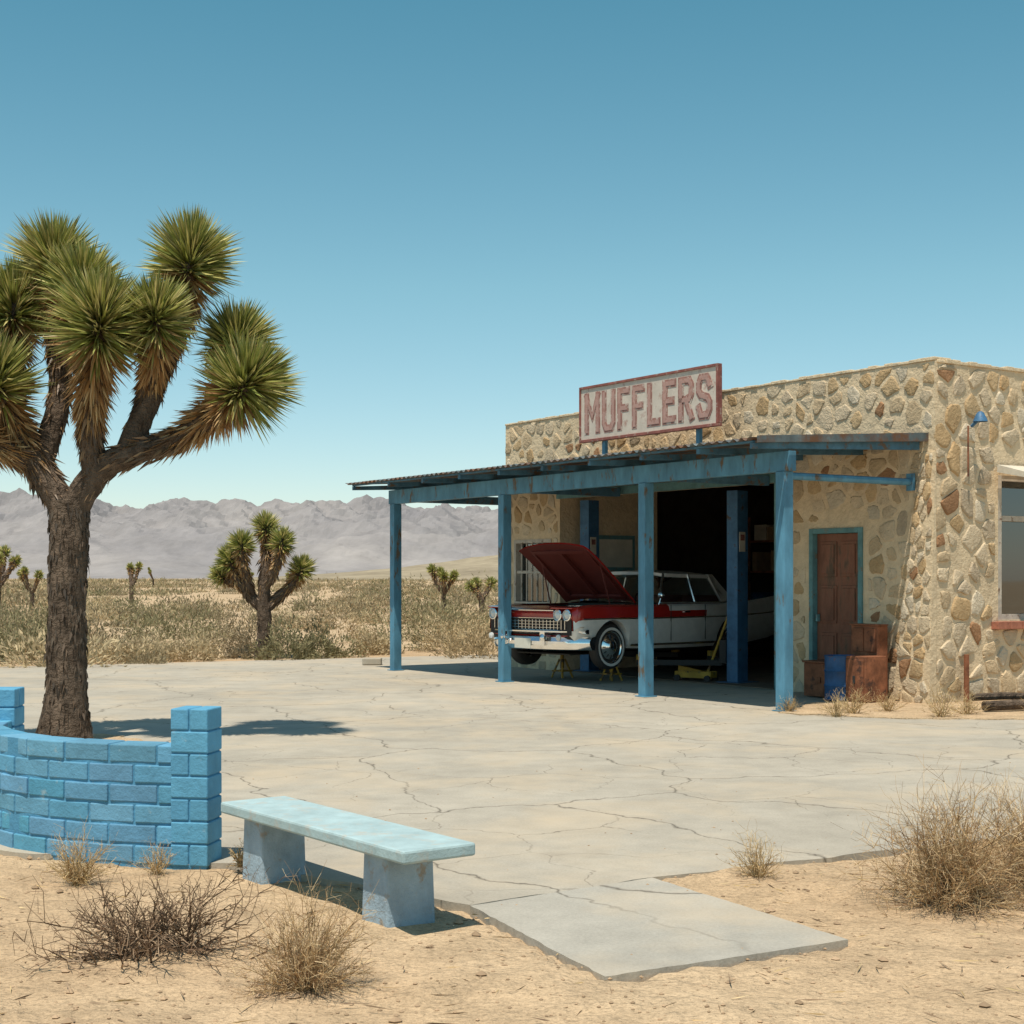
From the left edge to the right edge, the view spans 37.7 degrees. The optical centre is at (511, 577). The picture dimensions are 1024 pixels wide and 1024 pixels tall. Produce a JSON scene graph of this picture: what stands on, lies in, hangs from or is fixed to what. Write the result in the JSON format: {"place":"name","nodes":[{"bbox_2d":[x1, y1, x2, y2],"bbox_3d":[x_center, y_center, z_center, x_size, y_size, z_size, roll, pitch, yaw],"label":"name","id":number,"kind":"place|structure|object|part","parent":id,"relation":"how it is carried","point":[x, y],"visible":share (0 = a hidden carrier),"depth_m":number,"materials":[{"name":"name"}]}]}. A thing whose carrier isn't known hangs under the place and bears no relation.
{"place":"outdoors","nodes":[
{"label":"outdoors","id":0,"kind":"place"},
{"bbox_2d":[0,488,497,578],"bbox_3d":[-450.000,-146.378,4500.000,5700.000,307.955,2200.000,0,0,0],"label":"mountain range","id":1,"kind":"structure","parent":0,"point":[181,538],"depth_m":4093.42,"materials":[{"name":"grey stone"}]},
{"bbox_2d":[101,555,497,580],"bbox_3d":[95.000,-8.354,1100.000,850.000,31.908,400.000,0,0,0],"label":"hill","id":2,"kind":"structure","parent":0,"point":[466,568],"depth_m":1011.42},
{"bbox_2d":[0,579,1023,1023],"bbox_3d":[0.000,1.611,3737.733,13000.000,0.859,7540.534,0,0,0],"label":"desert ground","id":3,"kind":"structure","parent":0,"point":[422,963],"depth_m":6.21,"materials":[{"name":"beige sand"}]},
{"bbox_2d":[0,544,22,608],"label":"joshua tree","id":4,"kind":"object","parent":3,"relation":"on","point":[14,561],"visible":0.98,"depth_m":56.23,"materials":[{"name":"green plant"}]},
{"bbox_2d":[16,565,44,610],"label":"joshua tree","id":5,"kind":"object","parent":3,"relation":"on","point":[23,572],"visible":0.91,"depth_m":74.80,"materials":[{"name":"green plant"}]},
{"bbox_2d":[35,811,130,891],"bbox_3d":[-2.286,1.438,7.915,0.529,0.425,0.461,0,0,0],"label":"dry shrub","id":6,"kind":"object","parent":3,"relation":"on","point":[78,879],"visible":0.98,"depth_m":7.93,"materials":[{"name":"beige plant"}]},
{"bbox_2d":[125,561,143,606],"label":"joshua tree","id":7,"kind":"object","parent":3,"relation":"on","point":[132,570],"visible":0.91,"depth_m":82.15,"materials":[{"name":"green plant"}]},
{"bbox_2d":[2,861,274,982],"bbox_3d":[-1.532,1.430,6.353,1.285,0.444,0.901,0,0,0],"label":"dead branch pile","id":8,"kind":"object","parent":3,"relation":"on","point":[131,951],"visible":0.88,"depth_m":6.34,"materials":[{"name":"brown plant"}]},
{"bbox_2d":[122,837,179,876],"bbox_3d":[-1.986,1.522,8.247,0.342,0.228,0.308,0,0,18],"label":"dry shrub","id":9,"kind":"object","parent":3,"relation":"on","point":[160,862],"visible":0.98,"depth_m":8.25,"materials":[{"name":"beige plant"}]},
{"bbox_2d":[148,567,153,587],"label":"joshua tree","id":10,"kind":"object","parent":3,"relation":"on","point":[150,573],"visible":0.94,"depth_m":229.51,"materials":[{"name":"green plant"}]},
{"bbox_2d":[0,203,305,738],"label":"joshua tree","id":11,"kind":"object","parent":3,"relation":"on","point":[91,318],"visible":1,"depth_m":14.46,"materials":[{"name":"green plant"}]},
{"bbox_2d":[52,858,293,975],"bbox_3d":[-1.422,1.413,6.578,0.903,0.478,0.908,0,0,19],"label":"dead branch pile","id":12,"kind":"object","parent":3,"relation":"on","point":[187,940],"visible":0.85,"depth_m":6.45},
{"bbox_2d":[225,839,243,867],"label":"dry weeds","id":13,"kind":"object","parent":3,"relation":"on","point":[238,858],"visible":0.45,"depth_m":8.30,"materials":[{"name":"beige plant"}]},
{"bbox_2d":[0,571,497,667],"bbox_3d":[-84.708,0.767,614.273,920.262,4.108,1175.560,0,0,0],"label":"desert scrub","id":14,"kind":"object","parent":3,"relation":"on","point":[102,591],"visible":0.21,"depth_m":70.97,"materials":[{"name":"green plant"}]},
{"bbox_2d":[208,508,317,658],"bbox_3d":[-5.042,0.208,30.149,2.329,3.250,1.047,0,0,0],"label":"joshua tree","id":15,"kind":"object","parent":3,"relation":"on","point":[231,569],"visible":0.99,"depth_m":30.10,"materials":[{"name":"green plant"}]},
{"bbox_2d":[211,860,386,1005],"bbox_3d":[-0.806,1.389,5.921,0.684,0.524,0.730,0,0,44],"label":"dry shrub","id":16,"kind":"object","parent":3,"relation":"on","point":[310,963],"visible":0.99,"depth_m":5.89,"materials":[{"name":"beige plant"}]},
{"bbox_2d":[221,796,474,927],"bbox_3d":[-0.883,1.443,7.587,0.400,0.434,1.870,0,0,-37],"label":"concrete bench","id":17,"kind":"object","parent":3,"relation":"on","point":[399,859],"visible":0.8,"depth_m":7.21,"materials":[{"name":"concrete"}]},
{"bbox_2d":[426,563,460,609],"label":"joshua tree","id":18,"kind":"object","parent":3,"relation":"on","point":[439,573],"visible":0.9,"depth_m":65.83,"materials":[{"name":"green plant"}]},
{"bbox_2d":[464,576,497,613],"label":"joshua tree","id":19,"kind":"object","parent":3,"relation":"on","point":[474,585],"visible":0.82,"depth_m":62.06,"materials":[{"name":"green plant"}]},
{"bbox_2d":[0,655,1023,914],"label":"concrete lot","id":20,"kind":"structure","parent":3,"relation":"on","point":[464,747],"depth_m":13.01,"materials":[{"name":"grey concrete"}]},
{"bbox_2d":[0,705,219,869],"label":"planter wall","id":21,"kind":"structure","parent":20,"relation":"on","point":[15,815],"depth_m":8.56,"materials":[{"name":"blue brick"}]},
{"bbox_2d":[0,687,221,866],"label":"bricks","id":22,"kind":"object","parent":21,"relation":"attached to","point":[201,718],"visible":0.94,"depth_m":8.53,"materials":[{"name":"blue brick"}]},
{"bbox_2d":[93,733,142,740],"bbox_3d":[-4.463,1.600,14.553,1.615,0.020,1.385,0,0,-35],"label":"dirt patch","id":23,"kind":"object","parent":20,"relation":"on","point":[108,736],"visible":0.2,"depth_m":14.95,"materials":[{"name":"beige soil"}]},
{"bbox_2d":[362,658,381,664],"bbox_3d":[-2.575,1.534,27.625,0.350,0.127,0.250,0,0,0],"label":"concrete wheel stop","id":24,"kind":"object","parent":20,"relation":"on","point":[371,661],"visible":1,"depth_m":27.50,"materials":[{"name":"white concrete"}]},
{"bbox_2d":[551,655,622,680],"bbox_3d":[1.176,1.393,23.733,0.273,0.427,1.323,0,0,-45],"label":"jack stand","id":25,"kind":"object","parent":20,"relation":"on","point":[561,660],"visible":0.77,"depth_m":24.00,"materials":[{"name":"yellow paint"}]},
{"bbox_2d":[345,433,927,711],"bbox_3d":[1.204,-0.126,22.555,2.992,3.448,10.320,0,0,-34],"label":"blue metal canopy","id":26,"kind":"object","parent":20,"relation":"on","point":[741,461],"visible":0.99,"depth_m":20.19,"materials":[{"name":"metal"}]},
{"bbox_2d":[579,363,721,453],"bbox_3d":[2.088,-2.440,23.069,0.151,1.320,3.381,0,0,-34],"label":"mufflers sign","id":27,"kind":"object","parent":26,"relation":"on","point":[677,400],"visible":0.98,"depth_m":22.88,"materials":[{"name":"white metal"}]},
{"bbox_2d":[506,360,1023,702],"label":"walls","id":28,"kind":"structure","parent":20,"relation":"on","point":[845,514],"depth_m":19.85,"materials":[{"name":"beige stone"}]},
{"bbox_2d":[514,539,551,602],"bbox_3d":[0.439,-0.100,26.566,0.210,1.160,1.150,0,0,-34],"label":"barred window","id":29,"kind":"structure","parent":28,"relation":"attached to","point":[529,582],"depth_m":26.77,"materials":[{"name":"white glass"}]},
{"bbox_2d":[556,473,775,689],"bbox_3d":[2.371,0.055,23.629,0.260,3.090,5.440,0,0,-34],"label":"bay door frame","id":30,"kind":"object","parent":28,"relation":"attached to","point":[658,487],"visible":0.27,"depth_m":22.67,"materials":[{"name":"blue wood"}]},
{"bbox_2d":[505,363,933,692],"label":"front stones","id":31,"kind":"object","parent":28,"relation":"attached to","point":[825,420],"visible":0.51,"depth_m":20.47,"materials":[{"name":"beige stone"}]},
{"bbox_2d":[505,356,1023,425],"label":"parapet cap","id":32,"kind":"object","parent":28,"relation":"on","point":[959,362],"visible":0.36,"depth_m":19.92,"materials":[{"name":"beige concrete"}]},
{"bbox_2d":[809,527,862,659],"bbox_3d":[4.464,0.460,20.458,0.180,2.280,0.980,0,0,-34],"label":"entry door","id":33,"kind":"structure","parent":28,"relation":"attached to","point":[835,583],"depth_m":20.51,"materials":[{"name":"brown wood"}]},
{"bbox_2d":[967,411,987,476],"bbox_3d":[5.967,-1.715,19.193,0.242,0.830,0.185,0,0,39],"label":"wall lamp","id":34,"kind":"object","parent":28,"relation":"attached to","point":[980,416],"visible":1,"depth_m":19.20,"materials":[{"name":"blue metal"}]},
{"bbox_2d":[934,364,1023,702],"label":"side stones","id":35,"kind":"object","parent":28,"relation":"attached to","point":[963,608],"visible":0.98,"depth_m":19.36,"materials":[{"name":"beige stone"}]},
{"bbox_2d":[991,621,1023,629],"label":"window sill bricks","id":36,"kind":"object","parent":28,"relation":"attached to","point":[998,625],"depth_m":19.62,"materials":[{"name":"brick"}]},
{"bbox_2d":[997,465,1023,476],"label":"window awning","id":37,"kind":"object","parent":28,"relation":"attached to","point":[1013,470],"depth_m":19.44,"materials":[{"name":"beige paint"}]},
{"bbox_2d":[998,475,1023,619],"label":"side window","id":38,"kind":"structure","parent":28,"relation":"attached to","point":[1010,547],"depth_m":19.96,"materials":[{"name":"grey glass"}]},
{"bbox_2d":[802,659,824,696],"bbox_3d":[4.206,1.347,20.178,0.420,0.474,0.440,0,0,-34],"label":"scrap metal box","id":39,"kind":"object","parent":20,"relation":"on","point":[814,677],"visible":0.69,"depth_m":20.07,"materials":[{"name":"brown metal"}]},
{"bbox_2d":[778,699,1023,719],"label":"dirt patch","id":40,"kind":"object","parent":20,"relation":"on","point":[810,708],"visible":0.5,"depth_m":17.71,"materials":[{"name":"beige sand"}]},
{"bbox_2d":[773,691,800,711],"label":"dry weeds","id":41,"kind":"object","parent":40,"relation":"on","point":[791,706],"visible":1,"depth_m":17.88,"materials":[{"name":"beige plant"}]},
{"bbox_2d":[824,654,848,700],"bbox_3d":[4.279,1.296,19.507,0.441,0.580,0.444,0,0,0],"label":"blue oil drum","id":42,"kind":"object","parent":40,"relation":"on","point":[835,671],"visible":0.67,"depth_m":19.34,"materials":[{"name":"blue metal"}]},
{"bbox_2d":[817,690,860,716],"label":"dry weeds","id":43,"kind":"object","parent":40,"relation":"on","point":[837,709],"visible":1,"depth_m":17.29,"materials":[{"name":"beige plant"}]},
{"bbox_2d":[830,681,875,714],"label":"dry weeds","id":44,"kind":"object","parent":40,"relation":"on","point":[856,706],"visible":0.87,"depth_m":17.57,"materials":[{"name":"beige plant"}]},
{"bbox_2d":[846,655,885,702],"bbox_3d":[4.530,1.292,19.265,0.410,0.584,0.360,0,0,-34],"label":"rusty metal cabinet","id":45,"kind":"object","parent":40,"relation":"on","point":[868,672],"visible":0.83,"depth_m":19.13,"materials":[{"name":"brown metal"}]},
{"bbox_2d":[849,623,887,698],"bbox_3d":[4.664,1.092,19.606,0.210,0.984,0.500,0,0,-34],"label":"rusty metal locker","id":46,"kind":"object","parent":40,"relation":"on","point":[869,639],"visible":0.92,"depth_m":19.47,"materials":[{"name":"brown metal"}]},
{"bbox_2d":[871,691,910,711],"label":"dry weeds","id":47,"kind":"object","parent":40,"relation":"on","point":[885,705],"visible":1,"depth_m":17.86,"materials":[{"name":"beige plant"}]},
{"bbox_2d":[892,452,935,703],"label":"corner pier","id":48,"kind":"structure","parent":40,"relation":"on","point":[928,676],"depth_m":19.01,"materials":[{"name":"beige stone"}]},
{"bbox_2d":[908,677,965,716],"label":"dry weeds","id":49,"kind":"object","parent":40,"relation":"on","point":[941,707],"visible":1,"depth_m":17.16,"materials":[{"name":"beige plant"}]},
{"bbox_2d":[964,654,968,701],"bbox_3d":[5.821,1.290,19.210,0.065,0.620,0.065,0,0,23],"label":"standpipe","id":50,"kind":"object","parent":40,"relation":"on","point":[966,672],"visible":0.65,"depth_m":19.18,"materials":[{"name":"metal"}]},
{"bbox_2d":[945,690,990,713],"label":"dry weeds","id":51,"kind":"object","parent":40,"relation":"on","point":[968,706],"visible":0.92,"depth_m":17.48,"materials":[{"name":"beige plant"}]},
{"bbox_2d":[970,692,1023,710],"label":"firewood log","id":52,"kind":"object","parent":40,"relation":"on","point":[1007,701],"visible":0.91,"depth_m":17.89,"materials":[{"name":"brown wood"}]},
{"bbox_2d":[894,453,932,702],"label":"pier stones","id":53,"kind":"object","parent":20,"relation":"on","point":[916,668],"visible":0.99,"depth_m":19.12,"materials":[{"name":"beige stone"}]},
{"bbox_2d":[0,762,1023,1023],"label":"pebbles","id":54,"kind":"object","parent":3,"relation":"on","point":[398,1020],"visible":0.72,"depth_m":6.16,"materials":[{"name":"beige stone"}]},
{"bbox_2d":[0,837,1023,1023],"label":"fallen twigs","id":55,"kind":"object","parent":3,"relation":"on","point":[964,960],"visible":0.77,"depth_m":6.16,"materials":[{"name":"brown wood"}]},
{"bbox_2d":[470,878,847,981],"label":"concrete walkway","id":56,"kind":"structure","parent":3,"relation":"on","point":[655,926],"depth_m":6.82,"materials":[{"name":"grey concrete"}]},
{"bbox_2d":[715,818,785,878],"bbox_3d":[1.309,1.469,8.084,0.408,0.344,0.338,0,0,27],"label":"dry shrub","id":57,"kind":"object","parent":3,"relation":"on","point":[754,865],"visible":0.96,"depth_m":8.07,"materials":[{"name":"beige plant"}]},
{"bbox_2d":[823,754,1023,925],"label":"dry shrub","id":58,"kind":"object","parent":3,"relation":"on","point":[956,880],"visible":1,"depth_m":7.37,"materials":[{"name":"beige plant"}]},
{"bbox_2d":[958,767,1023,912],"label":"dry shrub","id":59,"kind":"object","parent":3,"relation":"on","point":[1021,865],"visible":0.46,"depth_m":7.82,"materials":[{"name":"beige plant"}]},
{"bbox_2d":[0,0,1023,509],"label":"sky","id":60,"kind":"structure","parent":0,"point":[460,219],"materials":[{"name":"blue"}]},
{"bbox_2d":[571,656,773,688],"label":"garage floor","id":61,"kind":"structure","parent":0,"point":[761,670],"depth_m":25.18,"materials":[{"name":"grey concrete"}]},
{"bbox_2d":[573,492,656,669],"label":"bay side wall","id":62,"kind":"structure","parent":61,"relation":"on","point":[618,516],"depth_m":26.57,"materials":[{"name":"brown paint"}]},
{"bbox_2d":[599,535,634,570],"bbox_3d":[1.820,-0.435,26.456,0.850,0.630,0.052,0,0,-34],"label":"office window","id":63,"kind":"structure","parent":62,"relation":"attached to","point":[616,552],"depth_m":26.45,"materials":[{"name":"grey glass"}]},
{"bbox_2d":[573,490,758,682],"bbox_3d":[2.385,0.134,24.325,1.755,2.927,4.021,0,0,-21],"label":"two post car lift","id":64,"kind":"object","parent":61,"relation":"on","point":[733,652],"visible":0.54,"depth_m":22.86,"materials":[{"name":"blue paint"}]},
{"bbox_2d":[488,542,773,668],"bbox_3d":[2.138,0.419,24.718,5.670,1.941,2.060,0,0,-45],"label":"parked car","id":65,"kind":"object","parent":64,"relation":"on","point":[690,610],"visible":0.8,"depth_m":23.61,"materials":[{"name":"white paint"}]},
{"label":"windows","id":66,"kind":"part","parent":65,"relation":"part of","materials":[{"name":"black glass"}]},
{"bbox_2d":[528,483,841,659],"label":"interior walls","id":67,"kind":"structure","parent":61,"relation":"on","point":[692,530],"depth_m":29.44,"materials":[{"name":"black paint"}]},
{"bbox_2d":[674,617,726,681],"bbox_3d":[2.986,1.018,23.170,0.914,1.155,0.340,0,0,30],"label":"yellow floor jack","id":68,"kind":"object","parent":61,"relation":"on","point":[684,672],"visible":1,"depth_m":23.13,"materials":[{"name":"paint"}]},
{"bbox_2d":[748,517,773,657],"bbox_3d":[5.741,0.200,28.587,0.560,2.800,3.154,0,0,-34],"label":"shelving","id":69,"kind":"object","parent":61,"relation":"on","point":[762,562],"visible":0.18,"depth_m":29.67,"materials":[{"name":"metal"}]}
]}

